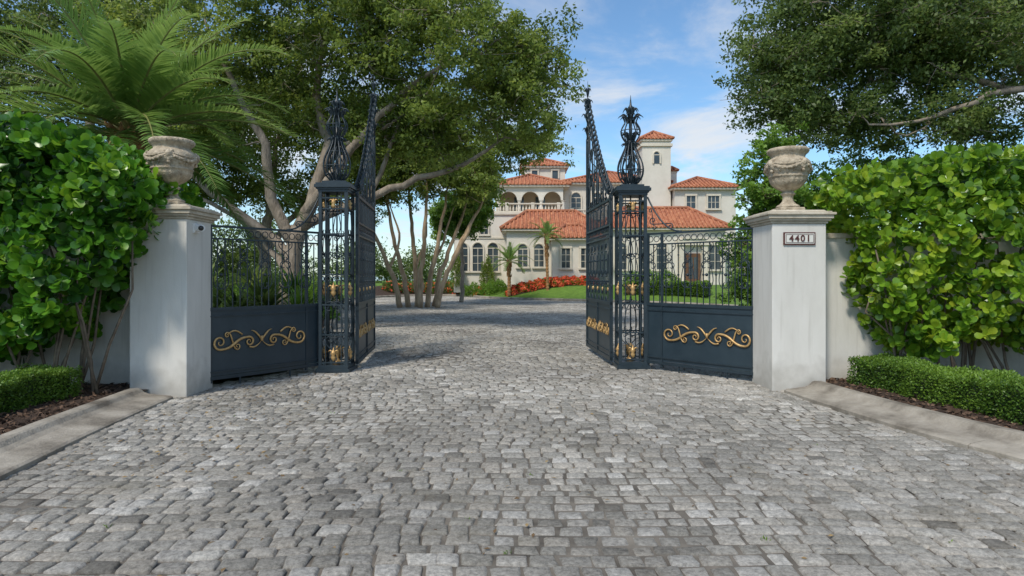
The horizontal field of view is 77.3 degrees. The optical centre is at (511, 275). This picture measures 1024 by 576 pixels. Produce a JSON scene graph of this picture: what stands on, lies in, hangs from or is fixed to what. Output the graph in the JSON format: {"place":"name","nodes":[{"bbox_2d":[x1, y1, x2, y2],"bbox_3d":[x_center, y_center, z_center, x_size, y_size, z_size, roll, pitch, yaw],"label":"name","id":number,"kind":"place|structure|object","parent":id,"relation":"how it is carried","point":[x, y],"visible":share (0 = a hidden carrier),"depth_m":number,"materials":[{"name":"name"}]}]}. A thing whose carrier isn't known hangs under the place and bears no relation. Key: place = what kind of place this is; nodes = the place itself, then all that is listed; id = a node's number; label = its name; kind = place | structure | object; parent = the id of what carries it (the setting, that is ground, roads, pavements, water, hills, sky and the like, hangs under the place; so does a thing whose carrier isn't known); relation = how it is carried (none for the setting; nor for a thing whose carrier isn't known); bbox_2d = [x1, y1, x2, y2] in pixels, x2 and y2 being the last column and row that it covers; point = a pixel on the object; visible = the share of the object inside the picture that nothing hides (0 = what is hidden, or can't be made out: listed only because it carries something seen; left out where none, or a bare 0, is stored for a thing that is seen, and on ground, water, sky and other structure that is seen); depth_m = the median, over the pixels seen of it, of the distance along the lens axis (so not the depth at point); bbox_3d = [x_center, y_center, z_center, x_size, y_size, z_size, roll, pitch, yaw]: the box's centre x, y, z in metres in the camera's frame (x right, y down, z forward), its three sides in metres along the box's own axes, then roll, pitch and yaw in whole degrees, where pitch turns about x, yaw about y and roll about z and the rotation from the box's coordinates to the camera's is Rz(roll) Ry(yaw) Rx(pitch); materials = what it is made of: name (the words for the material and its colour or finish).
{"place":"outdoors","nodes":[
{"label":"outdoors","id":0,"kind":"place"},
{"bbox_2d":[216,277,452,280],"bbox_3d":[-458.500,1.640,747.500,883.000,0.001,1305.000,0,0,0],"label":"water","id":1,"kind":"structure","parent":0,"point":[375,279],"depth_m":299.93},
{"bbox_2d":[212,292,751,383],"bbox_3d":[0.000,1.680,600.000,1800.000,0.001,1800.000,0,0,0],"label":"ground","id":2,"kind":"structure","parent":0,"point":[219,381],"depth_m":10.59,"materials":[{"name":"grey stone"}]},
{"bbox_2d":[0,241,129,383],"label":"garden wall","id":3,"kind":"structure","parent":2,"relation":"on","point":[116,370],"depth_m":8.91,"materials":[{"name":"paint"}]},
{"bbox_2d":[0,384,148,434],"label":"mulch bed","id":4,"kind":"object","parent":2,"relation":"on","point":[18,418],"visible":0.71,"depth_m":7.25,"materials":[{"name":"brown soil"}]},
{"bbox_2d":[0,363,84,413],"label":"boxwood hedge","id":5,"kind":"object","parent":4,"relation":"on","point":[21,388],"visible":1,"depth_m":7.47,"materials":[{"name":"green plant"}]},
{"bbox_2d":[0,108,205,393],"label":"clusia hedge","id":6,"kind":"object","parent":4,"relation":"on","point":[63,169],"visible":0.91,"depth_m":7.73,"materials":[{"name":"green plant"}]},
{"bbox_2d":[0,0,265,204],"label":"oak tree","id":7,"kind":"object","parent":2,"relation":"on","point":[39,15],"visible":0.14,"depth_m":20.37,"materials":[{"name":"green plant"}]},
{"bbox_2d":[212,256,427,279],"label":"distant trees","id":8,"kind":"object","parent":2,"relation":"on","point":[315,264],"visible":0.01,"depth_m":239.59,"materials":[{"name":"plant"}]},
{"bbox_2d":[17,144,1023,290],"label":"distant trees","id":9,"kind":"object","parent":2,"relation":"on","point":[407,261],"visible":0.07,"depth_m":57.32,"materials":[{"name":"green plant"}]},
{"bbox_2d":[711,0,1023,159],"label":"oak tree","id":10,"kind":"object","parent":2,"relation":"on","point":[949,45],"visible":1,"depth_m":13.40,"materials":[{"name":"green plant"}]},
{"bbox_2d":[826,238,1023,378],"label":"garden wall","id":11,"kind":"structure","parent":2,"relation":"on","point":[847,336],"depth_m":9.30,"materials":[{"name":"paint"}]},
{"bbox_2d":[826,233,1003,237],"bbox_3d":[9.681,-0.585,9.394,10.683,0.070,0.488,0,0,1],"label":"coping","id":12,"kind":"object","parent":11,"relation":"on","point":[837,235],"depth_m":9.26,"materials":[{"name":"concrete"}]},
{"bbox_2d":[826,379,1023,430],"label":"mulch bed","id":13,"kind":"object","parent":2,"relation":"on","point":[1020,427],"visible":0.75,"depth_m":7.42,"materials":[{"name":"brown soil"}]},
{"bbox_2d":[0,377,1023,434],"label":"mulch chips","id":14,"kind":"object","parent":13,"relation":"on","point":[950,408],"visible":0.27,"depth_m":7.35,"materials":[{"name":"brown wood"}]},
{"bbox_2d":[805,141,1023,370],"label":"clusia hedge","id":15,"kind":"object","parent":13,"relation":"on","point":[953,188],"visible":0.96,"depth_m":8.30,"materials":[{"name":"green plant"}]},
{"bbox_2d":[846,351,1023,425],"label":"boxwood hedge","id":16,"kind":"object","parent":13,"relation":"on","point":[996,393],"visible":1,"depth_m":7.49,"materials":[{"name":"green plant"}]},
{"bbox_2d":[0,296,1023,575],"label":"driveway","id":17,"kind":"structure","parent":0,"point":[636,464],"depth_m":5.05,"materials":[{"name":"stone"}]},
{"bbox_2d":[0,388,172,480],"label":"concrete kerb","id":18,"kind":"structure","parent":17,"relation":"on","point":[26,446],"depth_m":6.39,"materials":[{"name":"grey concrete"}]},
{"bbox_2d":[130,219,211,397],"bbox_3d":[-4.690,0.470,8.850,0.760,2.460,0.740,0,0,0],"label":"shaft","id":19,"kind":"object","parent":17,"relation":"on","point":[170,328],"visible":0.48,"depth_m":8.48,"materials":[{"name":"paint"}]},
{"bbox_2d":[128,204,222,222],"bbox_3d":[-4.690,-0.857,8.850,0.960,0.194,0.940,0,0,0],"label":"cap","id":20,"kind":"object","parent":19,"relation":"on","point":[179,211],"visible":0.59,"depth_m":8.46,"materials":[{"name":"stone"}]},
{"bbox_2d":[143,136,199,204],"bbox_3d":[-4.700,-1.416,8.850,0.678,0.929,0.678,0,0,0],"label":"stone urn","id":21,"kind":"object","parent":20,"relation":"on","point":[174,159],"visible":0.9,"depth_m":8.65,"materials":[{"name":"beige stone"}]},
{"bbox_2d":[193,223,204,232],"bbox_3d":[-4.239,-0.650,8.674,0.205,0.130,0.131,0,0,24],"label":"security camera","id":22,"kind":"object","parent":19,"relation":"attached to","point":[197,228],"visible":1,"depth_m":8.63,"materials":[{"name":"white plastic"}]},
{"bbox_2d":[210,198,317,383],"bbox_3d":[-3.749,0.117,9.926,0.108,2.966,1.929,0,0,35],"label":"iron fence","id":23,"kind":"object","parent":17,"relation":"on","point":[247,340],"visible":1,"depth_m":9.81,"materials":[{"name":"metal"}]},
{"bbox_2d":[314,92,357,372],"bbox_3d":[-2.970,-0.795,10.860,0.600,4.790,0.600,0,0,0],"label":"iron gate post","id":24,"kind":"object","parent":17,"relation":"on","point":[336,185],"visible":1,"depth_m":10.73,"materials":[{"name":"black metal"}]},
{"bbox_2d":[354,77,379,363],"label":"iron gate","id":25,"kind":"structure","parent":24,"relation":"attached to","point":[364,275],"depth_m":12.18,"materials":[{"name":"metal"}]},
{"bbox_2d":[314,77,574,307],"bbox_3d":[-3.330,-4.528,33.381,13.863,12.348,6.904,0,0,0],"label":"oak tree","id":26,"kind":"object","parent":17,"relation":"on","point":[471,184],"visible":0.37,"depth_m":32.44,"materials":[{"name":"green plant"}]},
{"bbox_2d":[427,183,504,301],"bbox_3d":[-2.923,-2.287,39.031,5.126,7.841,4.048,0,0,0],"label":"magnolia tree","id":27,"kind":"object","parent":17,"relation":"on","point":[480,222],"visible":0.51,"depth_m":38.42,"materials":[{"name":"green plant"}]},
{"bbox_2d":[300,294,744,368],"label":"court kerb","id":28,"kind":"structure","parent":17,"relation":"on","point":[511,298],"depth_m":42.34,"materials":[{"name":"concrete"}]},
{"bbox_2d":[611,95,650,368],"bbox_3d":[2.090,-0.795,11.280,0.600,4.790,0.600,0,0,0],"label":"iron gate post","id":29,"kind":"object","parent":17,"relation":"on","point":[630,187],"visible":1,"depth_m":11.15,"materials":[{"name":"black metal"}]},
{"bbox_2d":[582,84,613,360],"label":"iron gate","id":30,"kind":"structure","parent":29,"relation":"attached to","point":[599,326],"depth_m":12.59,"materials":[{"name":"metal"}]},
{"bbox_2d":[647,197,753,378],"bbox_3d":[2.947,0.117,10.349,0.095,2.966,2.019,0,0,-42],"label":"iron fence","id":31,"kind":"object","parent":17,"relation":"on","point":[715,337],"visible":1,"depth_m":10.26,"materials":[{"name":"metal"}]},
{"bbox_2d":[752,224,825,391],"bbox_3d":[3.995,0.485,9.280,0.750,2.430,0.760,0,0,0],"label":"shaft","id":32,"kind":"object","parent":17,"relation":"on","point":[789,316],"visible":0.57,"depth_m":8.90,"materials":[{"name":"paint"}]},
{"bbox_2d":[743,210,836,226],"bbox_3d":[3.995,-0.827,9.280,0.950,0.194,0.960,0,0,0],"label":"cap","id":33,"kind":"object","parent":32,"relation":"on","point":[793,217],"visible":0.89,"depth_m":8.85,"materials":[{"name":"stone"}]},
{"bbox_2d":[763,145,812,209],"bbox_3d":[4.000,-1.382,9.280,0.672,0.919,0.672,0,0,0],"label":"stone urn","id":34,"kind":"object","parent":33,"relation":"on","point":[787,170],"visible":1,"depth_m":9.09,"materials":[{"name":"beige stone"}]},
{"bbox_2d":[783,232,815,244],"bbox_3d":[3.990,-0.520,8.881,0.440,0.175,0.036,0,0,0],"label":"house number sign","id":35,"kind":"object","parent":32,"relation":"attached to","point":[799,238],"visible":1,"depth_m":8.87,"materials":[{"name":"white paint"}]},
{"bbox_2d":[784,381,1023,463],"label":"concrete kerb","id":36,"kind":"structure","parent":17,"relation":"on","point":[1000,442],"depth_m":6.69,"materials":[{"name":"grey concrete"}]},
{"bbox_2d":[0,0,1023,276],"label":"sky","id":37,"kind":"structure","parent":0,"point":[663,54],"materials":[{"name":"blue"}]},
{"bbox_2d":[2,362,1023,575],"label":"fallen leaves","id":38,"kind":"object","parent":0,"point":[494,531],"visible":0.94,"depth_m":5.95,"materials":[{"name":"brown plant"}]},
{"bbox_2d":[103,391,952,554],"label":"weed tufts","id":39,"kind":"object","parent":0,"point":[511,550],"visible":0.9,"depth_m":4.08,"materials":[{"name":"green plant"}]},
{"bbox_2d":[311,280,750,304],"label":"lawn","id":40,"kind":"structure","parent":0,"point":[577,292],"depth_m":42.64,"materials":[{"name":"green plant"}]},
{"bbox_2d":[0,0,307,245],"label":"palm tree","id":41,"kind":"object","parent":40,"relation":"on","point":[129,89],"visible":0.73,"depth_m":10.98,"materials":[{"name":"green plant"}]},
{"bbox_2d":[212,259,242,290],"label":"spiky plant","id":42,"kind":"object","parent":40,"relation":"on","point":[213,269],"visible":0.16,"depth_m":16.36,"materials":[{"name":"green plant"}]},
{"bbox_2d":[229,268,303,305],"bbox_3d":[-4.999,0.696,13.017,1.493,1.808,1.617,0,0,-26],"label":"spiky plant","id":43,"kind":"object","parent":40,"relation":"on","point":[265,295],"visible":0.6,"depth_m":12.82,"materials":[{"name":"green plant"}]},
{"bbox_2d":[179,62,398,278],"bbox_3d":[-10.778,-3.950,27.091,12.787,11.168,6.557,0,0,0],"label":"oak tree","id":44,"kind":"object","parent":40,"relation":"on","point":[253,189],"visible":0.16,"depth_m":26.57,"materials":[{"name":"green plant"}]},
{"bbox_2d":[53,0,590,304],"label":"oak tree","id":45,"kind":"object","parent":40,"relation":"on","point":[523,79],"visible":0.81,"depth_m":17.48,"materials":[{"name":"green plant"}]},
{"bbox_2d":[375,283,478,295],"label":"mulch bed","id":46,"kind":"object","parent":40,"relation":"on","point":[379,291],"visible":0.23,"depth_m":50.29,"materials":[{"name":"brown soil"}]},
{"bbox_2d":[381,280,401,291],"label":"flowering shrub","id":47,"kind":"object","parent":46,"relation":"on","point":[389,285],"visible":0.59,"depth_m":50.48,"materials":[{"name":"red plant"}]},
{"bbox_2d":[398,282,413,292],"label":"flowering shrub","id":48,"kind":"object","parent":46,"relation":"on","point":[410,288],"visible":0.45,"depth_m":51.01,"materials":[{"name":"red plant"}]},
{"bbox_2d":[409,282,426,292],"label":"flowering shrub","id":49,"kind":"object","parent":46,"relation":"on","point":[425,287],"visible":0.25,"depth_m":51.60,"materials":[{"name":"red plant"}]},
{"bbox_2d":[424,280,434,293],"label":"flowering shrub","id":50,"kind":"object","parent":46,"relation":"on","point":[433,285],"visible":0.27,"depth_m":51.98,"materials":[{"name":"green plant"}]},
{"bbox_2d":[434,280,453,292],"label":"flowering shrub","id":51,"kind":"object","parent":46,"relation":"on","point":[447,286],"visible":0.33,"depth_m":52.21,"materials":[{"name":"red plant"}]},
{"bbox_2d":[445,286,459,293],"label":"flowering shrub","id":52,"kind":"object","parent":46,"relation":"on","point":[451,290],"visible":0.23,"depth_m":51.87,"materials":[{"name":"red plant"}]},
{"bbox_2d":[464,281,478,296],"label":"garden shrub","id":53,"kind":"object","parent":46,"relation":"on","point":[467,289],"visible":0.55,"depth_m":49.59,"materials":[{"name":"green plant"}]},
{"bbox_2d":[448,254,464,286],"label":"tall shrub","id":54,"kind":"object","parent":40,"relation":"on","point":[455,265],"visible":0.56,"depth_m":49.82,"materials":[{"name":"green plant"}]},
{"bbox_2d":[471,284,489,295],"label":"flowering shrub","id":55,"kind":"object","parent":40,"relation":"on","point":[475,291],"visible":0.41,"depth_m":48.95,"materials":[{"name":"green plant"}]},
{"bbox_2d":[478,254,494,284],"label":"tall shrub","id":56,"kind":"object","parent":40,"relation":"on","point":[484,266],"visible":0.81,"depth_m":49.84,"materials":[{"name":"green plant"}]},
{"bbox_2d":[476,278,500,294],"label":"garden shrub","id":57,"kind":"object","parent":40,"relation":"on","point":[481,291],"visible":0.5,"depth_m":48.26,"materials":[{"name":"green plant"}]},
{"bbox_2d":[484,278,507,294],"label":"garden shrub","id":58,"kind":"object","parent":40,"relation":"on","point":[500,282],"visible":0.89,"depth_m":47.31,"materials":[{"name":"green plant"}]},
{"bbox_2d":[488,242,532,295],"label":"palm","id":59,"kind":"object","parent":40,"relation":"on","point":[508,256],"visible":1,"depth_m":44.78,"materials":[{"name":"green plant"}]},
{"bbox_2d":[511,285,568,295],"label":"mulch bed","id":60,"kind":"object","parent":40,"relation":"on","point":[538,289],"visible":0.3,"depth_m":45.02,"materials":[{"name":"brown soil"}]},
{"bbox_2d":[503,284,520,295],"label":"red flower bush","id":61,"kind":"object","parent":60,"relation":"on","point":[513,287],"visible":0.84,"depth_m":45.12,"materials":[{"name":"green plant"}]},
{"bbox_2d":[514,281,528,292],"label":"red flower bush","id":62,"kind":"object","parent":60,"relation":"on","point":[520,285],"visible":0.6,"depth_m":45.30,"materials":[{"name":"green plant"}]},
{"bbox_2d":[522,280,538,291],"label":"red flower bush","id":63,"kind":"object","parent":60,"relation":"on","point":[529,283],"visible":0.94,"depth_m":44.97,"materials":[{"name":"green plant"}]},
{"bbox_2d":[531,278,545,288],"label":"red flower bush","id":64,"kind":"object","parent":60,"relation":"on","point":[538,281],"visible":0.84,"depth_m":45.09,"materials":[{"name":"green plant"}]},
{"bbox_2d":[540,277,555,286],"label":"red flower bush","id":65,"kind":"object","parent":60,"relation":"on","point":[544,278],"visible":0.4,"depth_m":45.41,"materials":[{"name":"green plant"}]},
{"bbox_2d":[549,276,565,287],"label":"red flower bush","id":66,"kind":"object","parent":60,"relation":"on","point":[556,280],"visible":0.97,"depth_m":44.94,"materials":[{"name":"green plant"}]},
{"bbox_2d":[559,275,573,285],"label":"red flower bush","id":67,"kind":"object","parent":60,"relation":"on","point":[567,280],"visible":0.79,"depth_m":45.13,"materials":[{"name":"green plant"}]},
{"bbox_2d":[566,275,582,285],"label":"red flower bush","id":68,"kind":"object","parent":60,"relation":"on","point":[574,277],"visible":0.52,"depth_m":45.32,"materials":[{"name":"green plant"}]},
{"bbox_2d":[576,275,585,285],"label":"red flower bush","id":69,"kind":"object","parent":60,"relation":"on","point":[581,280],"visible":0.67,"depth_m":44.95,"materials":[{"name":"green plant"}]},
{"bbox_2d":[527,218,566,289],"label":"palm","id":70,"kind":"object","parent":40,"relation":"on","point":[547,232],"visible":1,"depth_m":44.51,"materials":[{"name":"green plant"}]},
{"bbox_2d":[454,130,744,291],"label":"mediterranean villa","id":71,"kind":"object","parent":40,"relation":"on","point":[547,191],"visible":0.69,"depth_m":50.55,"materials":[{"name":"paint"}]},
{"bbox_2d":[458,152,719,278],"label":"windows","id":72,"kind":"structure","parent":71,"relation":"in","point":[575,202],"depth_m":50.57,"materials":[{"name":"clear glass"}]},
{"bbox_2d":[685,253,700,281],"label":"door","id":73,"kind":"structure","parent":71,"relation":"in","point":[693,255],"depth_m":47.86,"materials":[{"name":"brown wood"}]},
{"bbox_2d":[622,270,638,285],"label":"garden shrub","id":74,"kind":"object","parent":40,"relation":"on","point":[633,272],"visible":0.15,"depth_m":42.79,"materials":[{"name":"green plant"}]},
{"bbox_2d":[642,269,660,280],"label":"garden shrub","id":75,"kind":"object","parent":40,"relation":"on","point":[651,277],"visible":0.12,"depth_m":42.26,"materials":[{"name":"green plant"}]},
{"bbox_2d":[622,280,712,296],"bbox_3d":[9.531,0.732,39.615,5.485,1.090,1.279,0,0,32],"label":"clipped hedge","id":76,"kind":"object","parent":40,"relation":"on","point":[681,290],"visible":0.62,"depth_m":38.86,"materials":[{"name":"green plant"}]},
{"bbox_2d":[655,269,680,281],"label":"garden shrub","id":77,"kind":"object","parent":40,"relation":"on","point":[667,276],"visible":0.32,"depth_m":41.73,"materials":[{"name":"green plant"}]},
{"bbox_2d":[713,121,826,305],"bbox_3d":[5.293,-0.768,13.005,2.104,4.782,2.035,0,0,-20],"label":"ornamental tree","id":78,"kind":"object","parent":40,"relation":"on","point":[764,195],"visible":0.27,"depth_m":12.87,"materials":[{"name":"green plant"}]},
{"bbox_2d":[804,141,1023,223],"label":"ornamental tree","id":79,"kind":"object","parent":40,"relation":"on","point":[861,162],"visible":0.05,"depth_m":16.33,"materials":[{"name":"green plant"}]},
{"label":"mulch bed","id":80,"kind":"object","parent":40,"relation":"on","visible":0},
{"bbox_2d":[212,255,226,288],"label":"spiky plant","id":81,"kind":"object","parent":80,"relation":"on","point":[216,274],"visible":0.02,"depth_m":13.23,"materials":[{"name":"green plant"}]},
{"bbox_2d":[212,278,236,307],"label":"spiky plant","id":82,"kind":"object","parent":80,"relation":"on","point":[214,299],"visible":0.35,"depth_m":14.65,"materials":[{"name":"green plant"}]},
{"bbox_2d":[214,280,255,306],"bbox_3d":[-5.999,0.815,13.915,1.527,1.570,1.407,0,0,0],"label":"spiky plant","id":83,"kind":"object","parent":80,"relation":"on","point":[236,303],"visible":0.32,"depth_m":13.84,"materials":[{"name":"green plant"}]},
{"bbox_2d":[222,282,248,301],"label":"garden shrub","id":84,"kind":"object","parent":80,"relation":"on","point":[235,289],"visible":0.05,"depth_m":20.66,"materials":[{"name":"green plant"}]},
{"bbox_2d":[216,263,262,300],"bbox_3d":[-10.628,0.506,24.937,3.549,2.179,3.487,0,0,0],"label":"garden shrub","id":85,"kind":"object","parent":80,"relation":"on","point":[230,279],"visible":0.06,"depth_m":24.67,"materials":[{"name":"green plant"}]},
{"bbox_2d":[231,261,264,292],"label":"spiky plant","id":86,"kind":"object","parent":80,"relation":"on","point":[252,275],"visible":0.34,"depth_m":17.04,"materials":[{"name":"green plant"}]},
{"bbox_2d":[241,280,256,305],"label":"spiky plant","id":87,"kind":"object","parent":80,"relation":"on","point":[249,291],"visible":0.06,"depth_m":15.60,"materials":[{"name":"green plant"}]},
{"bbox_2d":[222,266,278,302],"bbox_3d":[-11.945,0.437,29.933,3.763,2.289,3.772,0,0,0],"label":"garden shrub","id":88,"kind":"object","parent":80,"relation":"on","point":[258,270],"visible":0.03,"depth_m":29.64,"materials":[{"name":"green plant"}]},
{"bbox_2d":[250,256,316,284],"bbox_3d":[-13.684,0.043,37.873,5.094,3.100,5.146,0,0,0],"label":"garden shrub","id":89,"kind":"object","parent":80,"relation":"on","point":[277,267],"visible":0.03,"depth_m":37.41,"materials":[{"name":"green plant"}]},
{"bbox_2d":[274,264,316,297],"bbox_3d":[-5.160,0.627,15.193,1.413,1.946,1.565,0,0,0],"label":"spiky plant","id":90,"kind":"object","parent":80,"relation":"on","point":[293,281],"visible":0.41,"depth_m":15.14,"materials":[{"name":"green plant"}]},
{"bbox_2d":[280,284,316,304],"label":"spiky plant","id":91,"kind":"object","parent":80,"relation":"on","point":[298,298],"visible":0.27,"depth_m":13.75,"materials":[{"name":"green plant"}]},
{"bbox_2d":[281,276,316,303],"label":"spiky plant","id":92,"kind":"object","parent":80,"relation":"on","point":[311,292],"visible":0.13,"depth_m":16.93,"materials":[{"name":"green plant"}]},
{"bbox_2d":[278,264,334,298],"bbox_3d":[-11.781,0.454,35.936,3.756,2.303,3.484,0,0,37],"label":"garden shrub","id":93,"kind":"object","parent":80,"relation":"on","point":[315,275],"visible":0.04,"depth_m":35.89,"materials":[{"name":"green plant"}]},
{"bbox_2d":[308,287,340,320],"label":"garden shrub","id":94,"kind":"object","parent":80,"relation":"on","point":[334,315],"visible":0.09,"depth_m":21.96,"materials":[{"name":"green plant"}]},
{"bbox_2d":[315,281,342,306],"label":"garden shrub","id":95,"kind":"object","parent":80,"relation":"on","point":[339,297],"visible":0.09,"depth_m":32.80,"materials":[{"name":"green plant"}]}
]}

